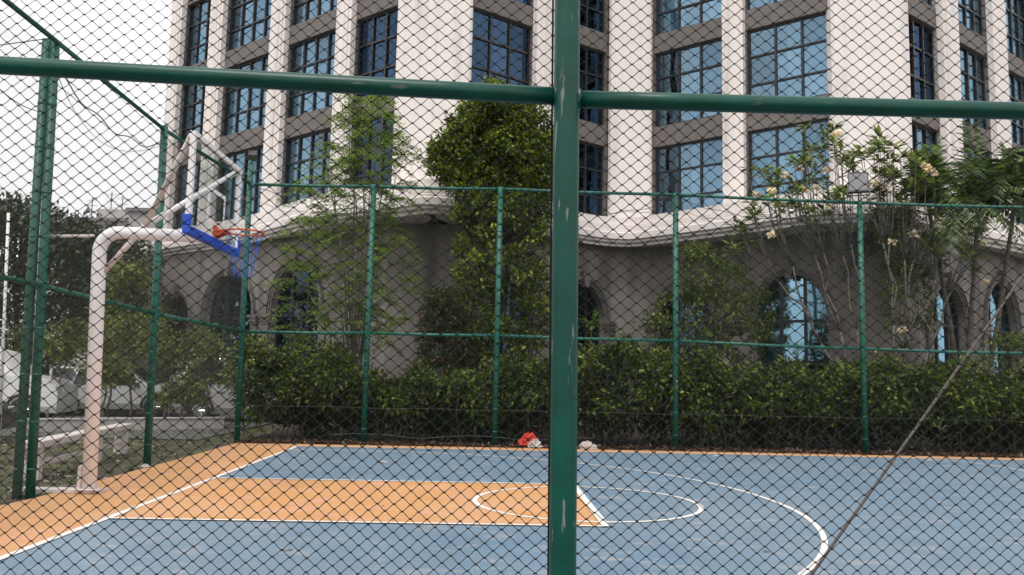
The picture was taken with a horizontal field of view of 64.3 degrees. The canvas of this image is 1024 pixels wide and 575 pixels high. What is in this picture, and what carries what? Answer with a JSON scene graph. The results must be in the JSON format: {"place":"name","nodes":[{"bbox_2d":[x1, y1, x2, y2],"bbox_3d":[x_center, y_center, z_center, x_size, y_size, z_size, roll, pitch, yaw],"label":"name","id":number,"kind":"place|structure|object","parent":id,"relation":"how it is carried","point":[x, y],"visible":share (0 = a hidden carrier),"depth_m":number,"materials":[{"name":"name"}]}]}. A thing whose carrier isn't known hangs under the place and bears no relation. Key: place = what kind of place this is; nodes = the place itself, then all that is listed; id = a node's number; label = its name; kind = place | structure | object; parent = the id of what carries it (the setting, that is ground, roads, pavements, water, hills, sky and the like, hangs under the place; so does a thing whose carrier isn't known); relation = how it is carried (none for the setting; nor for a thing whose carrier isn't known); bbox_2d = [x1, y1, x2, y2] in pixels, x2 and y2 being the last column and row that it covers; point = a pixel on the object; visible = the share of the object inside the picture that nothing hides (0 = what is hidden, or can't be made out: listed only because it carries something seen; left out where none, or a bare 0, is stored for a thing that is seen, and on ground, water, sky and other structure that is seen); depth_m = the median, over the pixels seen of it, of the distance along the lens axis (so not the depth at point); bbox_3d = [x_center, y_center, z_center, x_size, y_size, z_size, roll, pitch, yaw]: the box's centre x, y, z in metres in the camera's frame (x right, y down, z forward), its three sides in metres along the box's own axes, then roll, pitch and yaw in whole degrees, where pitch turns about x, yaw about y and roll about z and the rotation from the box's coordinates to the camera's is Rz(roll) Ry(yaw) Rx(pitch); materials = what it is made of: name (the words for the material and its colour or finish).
{"place":"outdoors","nodes":[
{"label":"outdoors","id":0,"kind":"place"},
{"bbox_2d":[0,0,171,354],"label":"sky","id":1,"kind":"structure","parent":0,"point":[158,5],"materials":[{"name":"white"}]},
{"bbox_2d":[62,191,129,364],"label":"building","id":2,"kind":"structure","parent":0,"point":[106,212],"depth_m":72.44,"materials":[{"name":"grey"}]},
{"bbox_2d":[1,409,285,438],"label":"parking asphalt","id":3,"kind":"structure","parent":0,"point":[138,413],"depth_m":21.43,"materials":[{"name":"grey asphalt"}]},
{"bbox_2d":[0,321,58,364],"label":"garden bush","id":4,"kind":"object","parent":3,"relation":"on","point":[10,342],"visible":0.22,"depth_m":24.73,"materials":[{"name":"green plant"}]},
{"bbox_2d":[0,347,78,417],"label":"parked car","id":5,"kind":"object","parent":3,"relation":"on","point":[54,385],"visible":0.39,"depth_m":23.14,"materials":[{"name":"white paint"}]},
{"bbox_2d":[46,367,52,417],"bbox_3d":[-13.137,3.047,23.127,0.065,1.548,0.065,-1,-7,21],"label":"grey post","id":6,"kind":"object","parent":3,"relation":"on","point":[47,413],"visible":0.42,"depth_m":23.14,"materials":[{"name":"concrete"}]},
{"bbox_2d":[32,335,85,377],"bbox_3d":[-14.851,2.713,26.078,3.141,2.741,1.798,1,-6,-2],"label":"garden bush","id":7,"kind":"object","parent":3,"relation":"on","point":[51,365],"visible":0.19,"depth_m":25.92,"materials":[{"name":"green plant"}]},
{"bbox_2d":[32,317,88,417],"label":"tree","id":8,"kind":"object","parent":3,"relation":"on","point":[56,346],"visible":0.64,"depth_m":23.80,"materials":[{"name":"green plant"}]},
{"bbox_2d":[0,190,126,350],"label":"broadleaf tree","id":9,"kind":"object","parent":3,"relation":"on","point":[17,219],"visible":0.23,"depth_m":32.39,"materials":[{"name":"green plant"}]},
{"bbox_2d":[43,363,123,410],"bbox_3d":[-15.715,3.561,29.222,4.276,1.687,2.020,1,-6,6],"label":"parked car","id":10,"kind":"object","parent":3,"relation":"on","point":[64,375],"visible":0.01,"depth_m":28.52,"materials":[{"name":"white paint"}]},
{"bbox_2d":[15,210,167,409],"bbox_3d":[-15.481,0.792,29.761,5.987,7.318,4.956,1,-6,-2],"label":"broadleaf tree","id":11,"kind":"object","parent":3,"relation":"on","point":[63,261],"visible":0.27,"depth_m":29.22,"materials":[{"name":"green plant"}]},
{"bbox_2d":[75,354,143,417],"bbox_3d":[-11.364,2.733,23.020,2.006,2.190,1.429,1,-6,-2],"label":"garden bush","id":12,"kind":"object","parent":3,"relation":"on","point":[104,384],"visible":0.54,"depth_m":22.89,"materials":[{"name":"green plant"}]},
{"bbox_2d":[76,325,147,417],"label":"tree","id":13,"kind":"object","parent":3,"relation":"on","point":[114,356],"visible":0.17,"depth_m":24.88,"materials":[{"name":"green plant"}]},
{"bbox_2d":[59,366,174,416],"bbox_3d":[-12.989,3.418,27.036,4.570,1.620,2.130,1,-6,-2],"label":"parked car","id":14,"kind":"object","parent":3,"relation":"on","point":[121,403],"visible":0.11,"depth_m":26.20,"materials":[{"name":"white paint"}]},
{"bbox_2d":[26,417,224,431],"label":"wall","id":15,"kind":"structure","parent":3,"relation":"on","point":[164,423],"depth_m":20.57,"materials":[{"name":"concrete"}]},
{"bbox_2d":[85,305,170,414],"bbox_3d":[-11.374,2.221,23.942,2.509,3.414,1.751,0,-6,10],"label":"tree","id":16,"kind":"object","parent":3,"relation":"on","point":[123,319],"visible":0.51,"depth_m":23.80,"materials":[{"name":"green plant"}]},
{"bbox_2d":[83,254,178,415],"bbox_3d":[-12.576,1.526,26.877,3.120,5.392,3.568,3,-6,-13],"label":"broadleaf tree","id":17,"kind":"object","parent":3,"relation":"on","point":[130,279],"visible":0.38,"depth_m":26.62,"materials":[{"name":"green plant"}]},
{"bbox_2d":[130,328,203,416],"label":"tree","id":18,"kind":"object","parent":3,"relation":"on","point":[164,372],"visible":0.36,"depth_m":22.80,"materials":[{"name":"green plant"}]},
{"bbox_2d":[143,364,214,416],"bbox_3d":[-8.908,2.902,21.841,1.864,1.708,1.442,1,-6,-2],"label":"garden bush","id":19,"kind":"object","parent":3,"relation":"on","point":[179,397],"visible":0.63,"depth_m":21.71,"materials":[{"name":"green plant"}]},
{"bbox_2d":[138,317,233,416],"bbox_3d":[-9.014,2.294,22.451,2.609,3.049,1.879,3,-6,-12],"label":"tree","id":20,"kind":"object","parent":3,"relation":"on","point":[187,358],"visible":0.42,"depth_m":22.30,"materials":[{"name":"green plant"}]},
{"bbox_2d":[174,327,243,416],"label":"tree","id":21,"kind":"object","parent":3,"relation":"on","point":[207,378],"visible":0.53,"depth_m":21.77,"materials":[{"name":"green plant"}]},
{"bbox_2d":[167,358,319,420],"bbox_3d":[-8.124,3.231,25.704,4.785,1.917,2.150,2,-6,-8],"label":"parked car","id":22,"kind":"object","parent":3,"relation":"on","point":[213,391],"visible":0.15,"depth_m":24.66,"materials":[{"name":"grey paint"}]},
{"bbox_2d":[0,421,998,504],"bbox_3d":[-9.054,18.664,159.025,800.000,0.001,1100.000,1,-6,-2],"label":"ground","id":23,"kind":"structure","parent":0,"point":[155,461],"depth_m":14.82,"materials":[{"name":"concrete"}]},
{"bbox_2d":[0,213,9,440],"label":"slim mast","id":24,"kind":"object","parent":23,"relation":"on","point":[4,303],"visible":0.7,"depth_m":16.91,"materials":[{"name":"white metal"}]},
{"bbox_2d":[0,401,17,428],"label":"parked car","id":25,"kind":"object","parent":23,"relation":"on","point":[11,418],"visible":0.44,"depth_m":17.30,"materials":[{"name":"grey paint"}]},
{"bbox_2d":[25,182,42,485],"bbox_3d":[-6.101,-0.025,10.499,0.044,5.242,0.321,1,-6,-2],"label":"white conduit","id":26,"kind":"object","parent":23,"relation":"on","point":[33,340],"depth_m":10.45,"materials":[{"name":"paint"}]},
{"bbox_2d":[23,423,131,480],"bbox_3d":[-6.984,2.617,13.282,0.270,0.550,4.111,2,-6,-8],"label":"bench","id":27,"kind":"object","parent":23,"relation":"on","point":[103,432],"visible":0.41,"depth_m":12.76,"materials":[{"name":"white metal"}]},
{"bbox_2d":[0,0,250,498],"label":"court fence","id":28,"kind":"object","parent":23,"relation":"on","point":[45,203],"visible":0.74,"depth_m":10.73,"materials":[{"name":"green metal"}]},
{"bbox_2d":[0,38,159,151],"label":"slack wire","id":29,"kind":"object","parent":28,"relation":"attached to","point":[81,103],"visible":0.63,"depth_m":11.09,"materials":[{"name":"black"}]},
{"bbox_2d":[0,429,269,500],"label":"ground litter","id":30,"kind":"object","parent":23,"relation":"on","point":[132,469],"visible":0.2,"depth_m":14.65,"materials":[{"name":"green plant"}]},
{"bbox_2d":[0,427,271,502],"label":"grass tufts","id":31,"kind":"object","parent":23,"relation":"on","point":[3,461],"visible":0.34,"depth_m":15.58,"materials":[{"name":"green plant"}]},
{"bbox_2d":[125,207,155,244],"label":"building","id":32,"kind":"structure","parent":23,"relation":"on","point":[137,213],"depth_m":63.21,"materials":[{"name":"grey"}]},
{"bbox_2d":[118,0,1023,438],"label":"hotel building","id":33,"kind":"structure","parent":23,"relation":"on","point":[502,52],"depth_m":26.95,"materials":[{"name":"grey stone"}]},
{"bbox_2d":[163,296,187,382],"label":"arched window","id":34,"kind":"structure","parent":33,"relation":"in","point":[176,307],"depth_m":31.71,"materials":[{"name":"grey"}]},
{"bbox_2d":[175,162,200,227],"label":"window","id":35,"kind":"structure","parent":33,"relation":"in","point":[197,173],"depth_m":32.74,"materials":[{"name":"blue glass"}]},
{"bbox_2d":[181,85,205,147],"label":"window","id":36,"kind":"structure","parent":33,"relation":"in","point":[200,94],"depth_m":33.12,"materials":[{"name":"blue glass"}]},
{"bbox_2d":[186,0,210,66],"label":"window","id":37,"kind":"structure","parent":33,"relation":"in","point":[205,19],"depth_m":33.36,"materials":[{"name":"blue glass"}]},
{"bbox_2d":[209,273,250,360],"bbox_3d":[-10.077,1.738,29.370,2.910,4.530,0.100,-4,-8,38],"label":"arched window","id":38,"kind":"structure","parent":33,"relation":"in","point":[248,309],"depth_m":29.65,"materials":[{"name":"grey glass"}]},
{"bbox_2d":[218,146,262,221],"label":"window","id":39,"kind":"structure","parent":33,"relation":"in","point":[244,160],"depth_m":30.49,"materials":[{"name":"blue glass"}]},
{"bbox_2d":[223,55,267,135],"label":"window","id":40,"kind":"structure","parent":33,"relation":"in","point":[249,96],"depth_m":30.80,"materials":[{"name":"blue glass"}]},
{"bbox_2d":[228,0,303,50],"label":"window","id":41,"kind":"structure","parent":33,"relation":"in","point":[246,15],"depth_m":31.18,"materials":[{"name":"blue glass"}]},
{"bbox_2d":[274,265,318,359],"bbox_3d":[-7.052,1.502,27.040,2.560,4.630,0.100,-4,-8,38],"label":"arched window","id":42,"kind":"structure","parent":33,"relation":"in","point":[298,298],"depth_m":27.31,"materials":[{"name":"grey glass"}]},
{"bbox_2d":[283,128,330,204],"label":"window","id":43,"kind":"structure","parent":33,"relation":"in","point":[303,156],"depth_m":28.48,"materials":[{"name":"blue glass"}]},
{"bbox_2d":[288,31,335,117],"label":"window","id":44,"kind":"structure","parent":33,"relation":"in","point":[316,49],"depth_m":28.45,"materials":[{"name":"blue glass"}]},
{"bbox_2d":[293,0,336,24],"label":"window","id":45,"kind":"structure","parent":33,"relation":"in","point":[310,5],"depth_m":29.18,"materials":[{"name":"blue glass"}]},
{"bbox_2d":[353,112,393,183],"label":"window","id":46,"kind":"structure","parent":33,"relation":"in","point":[361,175],"depth_m":25.91,"materials":[{"name":"blue glass"}]},
{"bbox_2d":[356,7,397,96],"bbox_3d":[-4.252,-7.495,26.177,2.040,2.710,0.100,-4,-8,38],"label":"window","id":47,"kind":"structure","parent":33,"relation":"in","point":[389,21],"depth_m":26.26,"materials":[{"name":"blue glass"}]},
{"bbox_2d":[471,8,529,85],"bbox_3d":[-0.410,-7.400,26.275,2.440,2.710,0.100,6,-8,-37],"label":"window","id":48,"kind":"structure","parent":33,"relation":"in","point":[479,19],"depth_m":26.33,"materials":[{"name":"blue glass"}]},
{"bbox_2d":[487,282,526,389],"bbox_3d":[-0.246,1.772,25.369,1.710,4.030,0.100,6,-8,-37],"label":"arched window","id":49,"kind":"structure","parent":33,"relation":"in","point":[512,285],"depth_m":25.64,"materials":[{"name":"grey glass"}]},
{"bbox_2d":[516,0,530,5],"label":"window","id":50,"kind":"structure","parent":33,"relation":"in","point":[521,1],"depth_m":27.12,"materials":[{"name":"grey"}]},
{"bbox_2d":[578,284,598,383],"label":"arched window","id":51,"kind":"structure","parent":33,"relation":"in","point":[580,299],"depth_m":27.53,"materials":[{"name":"grey"}]},
{"bbox_2d":[579,141,602,215],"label":"window","id":52,"kind":"structure","parent":33,"relation":"in","point":[590,163],"depth_m":28.36,"materials":[{"name":"grey"}]},
{"bbox_2d":[579,45,603,124],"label":"window","id":53,"kind":"structure","parent":33,"relation":"in","point":[584,68],"depth_m":28.72,"materials":[{"name":"grey"}]},
{"bbox_2d":[580,0,604,32],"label":"window","id":54,"kind":"structure","parent":33,"relation":"in","point":[585,6],"depth_m":29.00,"materials":[{"name":"grey"}]},
{"bbox_2d":[660,287,711,406],"bbox_3d":[5.827,2.022,27.143,1.980,4.180,0.100,-4,-8,38],"label":"arched window","id":55,"kind":"structure","parent":33,"relation":"in","point":[669,307],"depth_m":27.25,"materials":[{"name":"grey"}]},
{"bbox_2d":[656,38,721,126],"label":"window","id":56,"kind":"structure","parent":33,"relation":"in","point":[679,60],"depth_m":28.48,"materials":[{"name":"blue glass"}]},
{"bbox_2d":[656,0,721,33],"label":"window","id":57,"kind":"structure","parent":33,"relation":"in","point":[680,11],"depth_m":29.27,"materials":[{"name":"blue glass"}]},
{"bbox_2d":[656,136,722,213],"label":"window","id":58,"kind":"structure","parent":33,"relation":"in","point":[686,155],"depth_m":28.12,"materials":[{"name":"blue glass"}]},
{"bbox_2d":[747,0,783,9],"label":"window","id":59,"kind":"structure","parent":33,"relation":"in","point":[757,3],"depth_m":27.13,"materials":[{"name":"blue glass"}]},
{"bbox_2d":[748,12,827,96],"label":"window","id":60,"kind":"structure","parent":33,"relation":"in","point":[773,41],"depth_m":26.32,"materials":[{"name":"blue glass"}]},
{"bbox_2d":[749,118,829,195],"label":"window","id":61,"kind":"structure","parent":33,"relation":"in","point":[782,135],"depth_m":26.13,"materials":[{"name":"blue glass"}]},
{"bbox_2d":[758,275,828,407],"bbox_3d":[8.627,1.771,24.950,2.210,4.330,0.100,-4,-8,38],"label":"arched window","id":62,"kind":"structure","parent":33,"relation":"in","point":[803,291],"depth_m":25.01,"materials":[{"name":"blue glass"}]},
{"bbox_2d":[908,16,934,99],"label":"window","id":63,"kind":"structure","parent":33,"relation":"in","point":[916,74],"depth_m":26.03,"materials":[{"name":"blue"}]},
{"bbox_2d":[912,123,936,201],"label":"window","id":64,"kind":"structure","parent":33,"relation":"in","point":[919,137],"depth_m":25.83,"materials":[{"name":"blue glass"}]},
{"bbox_2d":[933,289,959,415],"bbox_3d":[13.277,1.996,25.154,2.160,4.130,0.100,6,-8,-37],"label":"arched window","id":65,"kind":"structure","parent":33,"relation":"in","point":[943,345],"depth_m":25.36,"materials":[{"name":"blue glass"}]},
{"bbox_2d":[958,0,982,35],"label":"window","id":66,"kind":"structure","parent":33,"relation":"in","point":[967,10],"depth_m":28.65,"materials":[{"name":"blue glass"}]},
{"bbox_2d":[960,46,986,129],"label":"window","id":67,"kind":"structure","parent":33,"relation":"in","point":[964,65],"depth_m":28.43,"materials":[{"name":"blue glass"}]},
{"bbox_2d":[963,143,987,211],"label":"window","id":68,"kind":"structure","parent":33,"relation":"in","point":[984,153],"depth_m":28.29,"materials":[{"name":"grey"}]},
{"bbox_2d":[962,0,1023,57],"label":"window","id":69,"kind":"structure","parent":33,"relation":"in","point":[1008,7],"depth_m":30.92,"materials":[{"name":"blue glass"}]},
{"bbox_2d":[988,285,1011,410],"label":"arched window","id":70,"kind":"structure","parent":33,"relation":"in","point":[991,305],"depth_m":27.74,"materials":[{"name":"blue glass"}]},
{"bbox_2d":[1009,72,1023,145],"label":"window","id":71,"kind":"structure","parent":33,"relation":"in","point":[1018,98],"depth_m":30.51,"materials":[{"name":"blue glass"}]},
{"bbox_2d":[1015,174,1023,223],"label":"window","id":72,"kind":"structure","parent":33,"relation":"in","point":[1019,219],"depth_m":29.71,"materials":[{"name":"grey"}]},
{"bbox_2d":[0,446,1023,574],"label":"court surface","id":73,"kind":"object","parent":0,"point":[408,540],"visible":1,"depth_m":8.30,"materials":[{"name":"blue paint"}]},
{"bbox_2d":[110,478,605,526],"bbox_3d":[-1.636,2.602,10.050,5.130,0.001,3.304,1,-6,-2],"label":"key area","id":74,"kind":"object","parent":73,"relation":"on","point":[342,509],"visible":0.8,"depth_m":9.69,"materials":[{"name":"orange paint"}]},
{"bbox_2d":[110,517,601,525],"bbox_3d":[-1.567,2.418,8.409,5.100,0.001,0.060,1,-6,-2],"label":"key line","id":75,"kind":"object","parent":74,"relation":"on","point":[340,521],"visible":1,"depth_m":8.40,"materials":[{"name":"white paint"}]},
{"bbox_2d":[217,477,547,483],"bbox_3d":[-1.674,2.772,11.693,5.100,0.001,0.060,1,-6,-2],"label":"key line","id":76,"kind":"object","parent":73,"relation":"on","point":[382,480],"visible":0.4,"depth_m":11.69,"materials":[{"name":"white paint"}]},
{"bbox_2d":[290,449,827,574],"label":"three point line","id":77,"kind":"object","parent":73,"relation":"on","point":[824,546],"visible":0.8,"depth_m":8.99,"materials":[{"name":"white paint"}]},
{"bbox_2d":[473,486,703,521],"bbox_3d":[0.928,2.663,10.127,2.836,0.001,2.836,1,-6,-2],"label":"free throw circle","id":78,"kind":"object","parent":73,"relation":"on","point":[700,509],"visible":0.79,"depth_m":9.65,"materials":[{"name":"white paint"}]},
{"bbox_2d":[577,486,608,525],"bbox_3d":[0.928,2.655,10.127,0.085,0.001,3.364,1,-6,-2],"label":"free throw line","id":79,"kind":"object","parent":73,"relation":"on","point":[584,498],"visible":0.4,"depth_m":9.64,"materials":[{"name":"white paint"}]},
{"bbox_2d":[337,446,1020,459],"bbox_3d":[7.318,3.568,17.211,23.500,0.001,0.045,1,-6,-2],"label":"sideline","id":80,"kind":"object","parent":73,"relation":"on","point":[700,453],"visible":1,"depth_m":17.11,"materials":[{"name":"white paint"}]},
{"bbox_2d":[809,273,1023,574],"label":"guy rod","id":81,"kind":"object","parent":73,"relation":"on","point":[839,535],"visible":0.8,"depth_m":2.70,"materials":[{"name":"grey metal"}]},
{"bbox_2d":[0,443,1023,555],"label":"court margin","id":82,"kind":"object","parent":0,"point":[79,499],"visible":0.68,"depth_m":10.56,"materials":[{"name":"orange paint"}]},
{"bbox_2d":[9,130,264,493],"bbox_3d":[-4.545,0.424,10.515,2.793,4.324,1.788,-1,-7,22],"label":"basketball hoop","id":83,"kind":"object","parent":82,"relation":"on","point":[93,331],"visible":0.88,"depth_m":10.18,"materials":[{"name":"white paint"}]},
{"bbox_2d":[0,446,296,559],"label":"baseline","id":84,"kind":"object","parent":82,"relation":"on","point":[77,528],"visible":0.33,"depth_m":8.54,"materials":[{"name":"white paint"}]},
{"bbox_2d":[0,0,1023,574],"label":"court fence","id":85,"kind":"object","parent":82,"relation":"on","point":[566,96],"visible":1,"depth_m":2.10,"materials":[{"name":"green metal"}]},
{"bbox_2d":[233,423,1023,457],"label":"planting bed","id":86,"kind":"object","parent":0,"point":[275,434],"visible":0.25,"depth_m":20.31,"materials":[{"name":"soil"}]},
{"bbox_2d":[263,93,431,435],"bbox_3d":[-4.181,-0.741,20.603,4.284,8.838,2.680,1,-6,-2],"label":"feathery tree","id":87,"kind":"object","parent":86,"relation":"on","point":[344,164],"visible":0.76,"depth_m":20.48,"materials":[{"name":"green plant"}]},
{"bbox_2d":[410,283,486,379],"bbox_3d":[-1.562,1.780,20.170,1.994,3.840,1.475,1,-6,-2],"label":"orange tipped shrub","id":88,"kind":"object","parent":86,"relation":"on","point":[443,313],"visible":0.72,"depth_m":20.06,"materials":[{"name":"green plant"}]},
{"bbox_2d":[422,73,553,434],"bbox_3d":[-0.481,-1.068,21.125,3.926,9.754,2.827,1,-6,-2],"label":"bushy tree","id":89,"kind":"object","parent":86,"relation":"on","point":[494,146],"visible":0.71,"depth_m":20.75,"materials":[{"name":"green plant"}]},
{"bbox_2d":[578,310,610,423],"bbox_3d":[1.991,2.179,20.479,1.159,3.308,1.044,6,-8,-36],"label":"dracaena","id":90,"kind":"object","parent":86,"relation":"on","point":[592,321],"visible":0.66,"depth_m":20.57,"materials":[{"name":"green plant"}]},
{"bbox_2d":[217,328,1023,453],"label":"hedge","id":91,"kind":"object","parent":86,"relation":"on","point":[445,429],"visible":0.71,"depth_m":18.97,"materials":[{"name":"green plant"}]},
{"bbox_2d":[234,162,1023,454],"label":"court fence","id":92,"kind":"object","parent":86,"relation":"on","point":[496,335],"visible":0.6,"depth_m":18.47,"materials":[{"name":"green metal"}]},
{"bbox_2d":[247,150,256,161],"bbox_3d":[-5.930,-2.982,18.595,0.210,0.271,0.282,4,-7,-22],"label":"floodlight","id":93,"kind":"object","parent":92,"relation":"on","point":[252,154],"visible":0.84,"depth_m":18.52,"materials":[{"name":"grey metal"}]},
{"bbox_2d":[251,186,1023,229],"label":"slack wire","id":94,"kind":"object","parent":92,"relation":"attached to","point":[657,210],"visible":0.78,"depth_m":18.67,"materials":[{"name":"black"}]},
{"bbox_2d":[847,172,869,200],"bbox_3d":[8.056,-2.348,18.960,0.482,0.667,0.257,-1,-7,22],"label":"floodlight","id":95,"kind":"object","parent":92,"relation":"on","point":[858,183],"visible":0.78,"depth_m":18.90,"materials":[{"name":"grey metal"}]},
{"bbox_2d":[234,437,1023,457],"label":"dry leaf litter","id":96,"kind":"object","parent":86,"relation":"on","point":[690,448],"visible":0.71,"depth_m":18.03,"materials":[{"name":"brown plant"}]},
{"bbox_2d":[518,430,536,444],"bbox_3d":[0.369,3.285,17.872,0.496,0.322,0.286,1,-6,-2],"label":"red bag","id":97,"kind":"object","parent":96,"relation":"on","point":[522,440],"visible":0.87,"depth_m":17.80,"materials":[{"name":"fabric"}]},
{"bbox_2d":[527,438,542,447],"bbox_3d":[0.509,3.380,17.736,0.359,0.210,0.249,1,-6,-2],"label":"plastic scrap","id":98,"kind":"object","parent":96,"relation":"on","point":[536,442],"visible":0.94,"depth_m":17.69,"materials":[{"name":"white plastic"}]},
{"bbox_2d":[578,440,597,448],"bbox_3d":[1.666,3.426,17.811,0.441,0.187,0.300,1,-6,-2],"label":"plastic bag","id":99,"kind":"object","parent":96,"relation":"on","point":[586,444],"visible":0.95,"depth_m":17.71,"materials":[{"name":"white plastic"}]},
{"bbox_2d":[269,427,1023,452],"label":"weeds","id":100,"kind":"object","parent":86,"relation":"on","point":[485,439],"visible":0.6,"depth_m":18.74,"materials":[{"name":"green plant"}]},
{"bbox_2d":[633,238,778,441],"bbox_3d":[4.934,1.272,20.746,3.769,5.263,1.861,1,-6,-2],"label":"loose shrub","id":101,"kind":"object","parent":86,"relation":"on","point":[701,249],"visible":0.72,"depth_m":20.72,"materials":[{"name":"green plant"}]},
{"bbox_2d":[719,120,875,445],"bbox_3d":[7.140,-0.294,20.585,4.139,8.469,2.062,1,-6,-2],"label":"frangipani tree","id":102,"kind":"object","parent":86,"relation":"on","point":[799,161],"visible":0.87,"depth_m":20.64,"materials":[{"name":"green plant"}]},
{"bbox_2d":[884,333,917,437],"bbox_3d":[9.844,2.553,20.485,1.095,2.912,1.229,1,-6,-2],"label":"dracaena","id":103,"kind":"object","parent":86,"relation":"on","point":[903,346],"visible":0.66,"depth_m":20.59,"materials":[{"name":"green plant"}]},
{"bbox_2d":[865,205,950,436],"bbox_3d":[10.429,0.843,21.512,2.232,6.521,1.765,1,-6,-2],"label":"tangled shrub","id":104,"kind":"object","parent":86,"relation":"on","point":[909,260],"visible":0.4,"depth_m":21.54,"materials":[{"name":"green plant"}]},
{"bbox_2d":[839,124,992,442],"bbox_3d":[10.458,-0.162,20.770,4.296,8.374,2.103,1,-6,-2],"label":"frangipani tree","id":105,"kind":"object","parent":86,"relation":"on","point":[910,155],"visible":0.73,"depth_m":20.77,"materials":[{"name":"green plant"}]},
{"bbox_2d":[840,121,1023,445],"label":"frangipani tree","id":106,"kind":"object","parent":86,"relation":"on","point":[992,184],"visible":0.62,"depth_m":21.54,"materials":[{"name":"green plant"}]},
{"bbox_2d":[950,330,1023,445],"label":"flowering shrub","id":107,"kind":"object","parent":86,"relation":"on","point":[1017,341],"visible":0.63,"depth_m":20.04,"materials":[{"name":"green plant"}]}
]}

